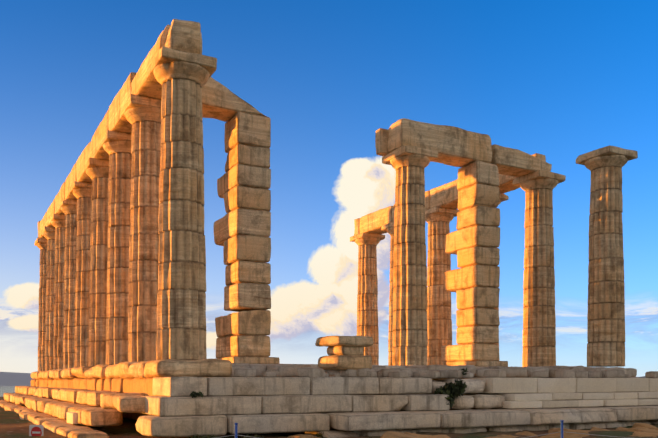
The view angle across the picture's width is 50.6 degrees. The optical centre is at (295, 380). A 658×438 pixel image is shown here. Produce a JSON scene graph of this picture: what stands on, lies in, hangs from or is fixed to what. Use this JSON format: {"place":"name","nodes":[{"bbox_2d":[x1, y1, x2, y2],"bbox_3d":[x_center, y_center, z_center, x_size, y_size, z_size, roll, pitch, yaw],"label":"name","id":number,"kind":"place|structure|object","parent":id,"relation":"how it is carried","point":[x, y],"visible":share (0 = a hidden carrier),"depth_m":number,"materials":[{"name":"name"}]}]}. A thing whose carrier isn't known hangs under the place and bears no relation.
{"place":"outdoors","nodes":[
{"label":"outdoors","id":0,"kind":"place"},
{"bbox_2d":[0,386,19,396],"bbox_3d":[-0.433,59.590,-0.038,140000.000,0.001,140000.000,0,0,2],"label":"sea water","id":1,"kind":"structure","parent":0,"point":[7,389],"depth_m":4266.64,"materials":[{"name":"grey liquid"}]},
{"bbox_2d":[190,391,203,397],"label":"weeds in joints","id":2,"kind":"object","parent":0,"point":[194,394],"visible":0.96,"depth_m":12.43,"materials":[{"name":"green plant"}]},
{"bbox_2d":[0,372,657,437],"bbox_3d":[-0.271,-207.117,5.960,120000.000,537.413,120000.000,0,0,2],"label":"terrain","id":3,"kind":"structure","parent":0,"point":[13,424],"depth_m":14.48,"materials":[{"name":"brown soil"}]},
{"bbox_2d":[29,425,43,435],"bbox_3d":[-5.050,1.145,13.579,0.300,0.570,0.024,0,0,10],"label":"sign plate","id":4,"kind":"object","parent":3,"relation":"on","point":[36,430],"visible":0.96,"depth_m":13.57,"materials":[{"name":"red metal"}]},
{"bbox_2d":[0,386,144,437],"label":"steps","id":5,"kind":"structure","parent":3,"relation":"on","point":[44,409],"depth_m":16.06,"materials":[{"name":"stone"}]},
{"bbox_2d":[67,412,77,423],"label":"marble block","id":6,"kind":"structure","parent":5,"relation":"attached to","point":[71,417],"depth_m":14.96,"materials":[{"name":"white stone"}]},
{"bbox_2d":[51,378,477,419],"bbox_3d":[-1.337,0.450,26.906,13.550,1.020,23.060,0,0,-27],"label":"platform","id":7,"kind":"object","parent":3,"relation":"on","point":[134,416],"depth_m":16.88,"materials":[{"name":"beige stone"}]},
{"bbox_2d":[31,377,156,395],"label":"stone step","id":8,"kind":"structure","parent":7,"relation":"on","point":[134,385],"depth_m":17.55,"materials":[{"name":"beige stone"}]},
{"bbox_2d":[30,359,231,379],"bbox_3d":[-6.858,-0.240,23.221,1.652,0.407,21.994,0,0,-27],"label":"stylobate","id":9,"kind":"object","parent":8,"relation":"on","point":[187,368],"visible":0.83,"depth_m":13.78,"materials":[{"name":"stone"}]},
{"bbox_2d":[34,237,46,370],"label":"column","id":10,"kind":"structure","parent":9,"relation":"on","point":[40,243],"depth_m":31.88,"materials":[{"name":"stone"}]},
{"bbox_2d":[41,226,54,370],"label":"column","id":11,"kind":"structure","parent":9,"relation":"on","point":[48,233],"depth_m":29.64,"materials":[{"name":"stone"}]},
{"bbox_2d":[49,214,65,369],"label":"column","id":12,"kind":"structure","parent":9,"relation":"on","point":[57,221],"depth_m":27.37,"materials":[{"name":"stone"}]},
{"bbox_2d":[58,199,76,368],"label":"column","id":13,"kind":"structure","parent":9,"relation":"on","point":[67,208],"depth_m":25.13,"materials":[{"name":"stone"}]},
{"bbox_2d":[69,181,91,366],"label":"column","id":14,"kind":"structure","parent":9,"relation":"on","point":[80,192],"depth_m":22.88,"materials":[{"name":"stone"}]},
{"bbox_2d":[38,19,201,237],"bbox_3d":[-6.884,-6.956,23.308,0.948,0.919,21.105,0,0,-27],"label":"architrave","id":15,"kind":"object","parent":14,"relation":"on","point":[182,35],"visible":0.35,"depth_m":16.66,"materials":[{"name":"stone"}]},
{"bbox_2d":[82,158,108,366],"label":"column","id":16,"kind":"structure","parent":9,"relation":"on","point":[95,170],"depth_m":20.62,"materials":[{"name":"stone"}]},
{"bbox_2d":[99,130,131,364],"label":"column","id":17,"kind":"structure","parent":9,"relation":"on","point":[115,146],"depth_m":18.37,"materials":[{"name":"stone"}]},
{"bbox_2d":[120,94,161,361],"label":"column","id":18,"kind":"structure","parent":9,"relation":"on","point":[141,114],"depth_m":16.13,"materials":[{"name":"stone"}]},
{"bbox_2d":[147,46,216,359],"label":"column","id":19,"kind":"structure","parent":9,"relation":"on","point":[181,77],"depth_m":13.91,"materials":[{"name":"stone"}]},
{"bbox_2d":[265,364,488,367],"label":"paving","id":20,"kind":"structure","parent":7,"relation":"on","point":[386,366],"depth_m":17.67,"materials":[{"name":"stone"}]},
{"bbox_2d":[214,111,279,363],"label":"stone pillar","id":21,"kind":"structure","parent":20,"relation":"on","point":[242,229],"depth_m":17.29,"materials":[{"name":"stone"}]},
{"bbox_2d":[202,77,266,121],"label":"stone beam","id":22,"kind":"structure","parent":21,"relation":"on","point":[220,101],"depth_m":16.98,"materials":[{"name":"stone"}]},
{"bbox_2d":[350,233,384,364],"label":"column","id":23,"kind":"structure","parent":20,"relation":"on","point":[367,306],"depth_m":30.84,"materials":[{"name":"stone"}]},
{"bbox_2d":[381,222,393,364],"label":"column","id":24,"kind":"structure","parent":20,"relation":"on","point":[389,228],"depth_m":28.75,"materials":[{"name":"stone"}]},
{"bbox_2d":[382,145,437,364],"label":"column in antis","id":25,"kind":"structure","parent":20,"relation":"on","point":[409,163],"depth_m":19.56,"materials":[{"name":"stone"}]},
{"bbox_2d":[375,118,551,176],"bbox_3d":[5.221,-6.958,21.008,6.036,0.932,1.012,0,0,-27],"label":"architrave","id":26,"kind":"object","parent":25,"relation":"on","point":[455,146],"visible":0.75,"depth_m":20.27,"materials":[{"name":"stone"}]},
{"bbox_2d":[425,206,458,364],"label":"column","id":27,"kind":"structure","parent":20,"relation":"on","point":[439,320],"depth_m":26.33,"materials":[{"name":"stone"}]},
{"bbox_2d":[354,174,519,234],"bbox_3d":[5.314,-6.899,27.101,0.946,0.811,10.081,0,0,-27],"label":"architrave","id":28,"kind":"object","parent":27,"relation":"on","point":[445,195],"visible":0.44,"depth_m":26.38,"materials":[{"name":"stone"}]},
{"bbox_2d":[441,160,507,366],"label":"stone pillar","id":29,"kind":"structure","parent":20,"relation":"on","point":[472,244],"depth_m":20.73,"materials":[{"name":"stone"}]},
{"bbox_2d":[495,192,508,360],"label":"column","id":30,"kind":"structure","parent":20,"relation":"on","point":[503,197],"depth_m":24.14,"materials":[{"name":"stone"}]},
{"bbox_2d":[513,170,565,366],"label":"column","id":31,"kind":"structure","parent":20,"relation":"on","point":[539,316],"depth_m":21.84,"materials":[{"name":"stone"}]},
{"bbox_2d":[230,363,657,378],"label":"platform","id":32,"kind":"structure","parent":7,"relation":"on","point":[435,371],"depth_m":16.06,"materials":[{"name":"stone"}]},
{"bbox_2d":[315,336,372,369],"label":"stone blocks","id":33,"kind":"object","parent":32,"relation":"on","point":[344,352],"visible":0.98,"depth_m":14.74,"materials":[{"name":"stone"}]},
{"bbox_2d":[576,145,637,366],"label":"column","id":34,"kind":"structure","parent":32,"relation":"on","point":[606,313],"depth_m":19.60,"materials":[{"name":"stone"}]},
{"bbox_2d":[189,432,371,437],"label":"grass tufts","id":35,"kind":"object","parent":3,"relation":"on","point":[251,436],"visible":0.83,"depth_m":12.19,"materials":[{"name":"brown plant"}]},
{"bbox_2d":[135,376,657,437],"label":"stone steps","id":36,"kind":"structure","parent":3,"relation":"on","point":[355,406],"depth_m":13.52,"materials":[{"name":"stone"}]},
{"bbox_2d":[434,379,466,407],"bbox_3d":[3.373,0.277,15.133,0.647,0.666,0.549,0,0,-27],"label":"bush","id":37,"kind":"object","parent":36,"relation":"on","point":[453,390],"depth_m":15.07,"materials":[{"name":"green plant"}]},
{"bbox_2d":[464,378,657,408],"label":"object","id":38,"kind":"object","parent":36,"relation":"on","point":[517,393],"visible":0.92,"depth_m":16.81,"materials":[{"name":"stone"}]},
{"bbox_2d":[234,420,563,437],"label":"barrier posts","id":39,"kind":"object","parent":3,"relation":"on","point":[561,421],"visible":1,"depth_m":8.45,"materials":[{"name":"blue metal"}]},
{"bbox_2d":[288,423,657,437],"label":"ground rocks","id":40,"kind":"object","parent":3,"relation":"on","point":[641,429],"visible":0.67,"depth_m":13.55,"materials":[{"name":"brown stone"}]},
{"bbox_2d":[0,0,657,376],"label":"sky","id":41,"kind":"structure","parent":0,"point":[561,81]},
{"bbox_2d":[215,432,629,437],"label":"rocks","id":42,"kind":"object","parent":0,"point":[523,437],"visible":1,"depth_m":8.45,"materials":[{"name":"brown stone"}]}
]}

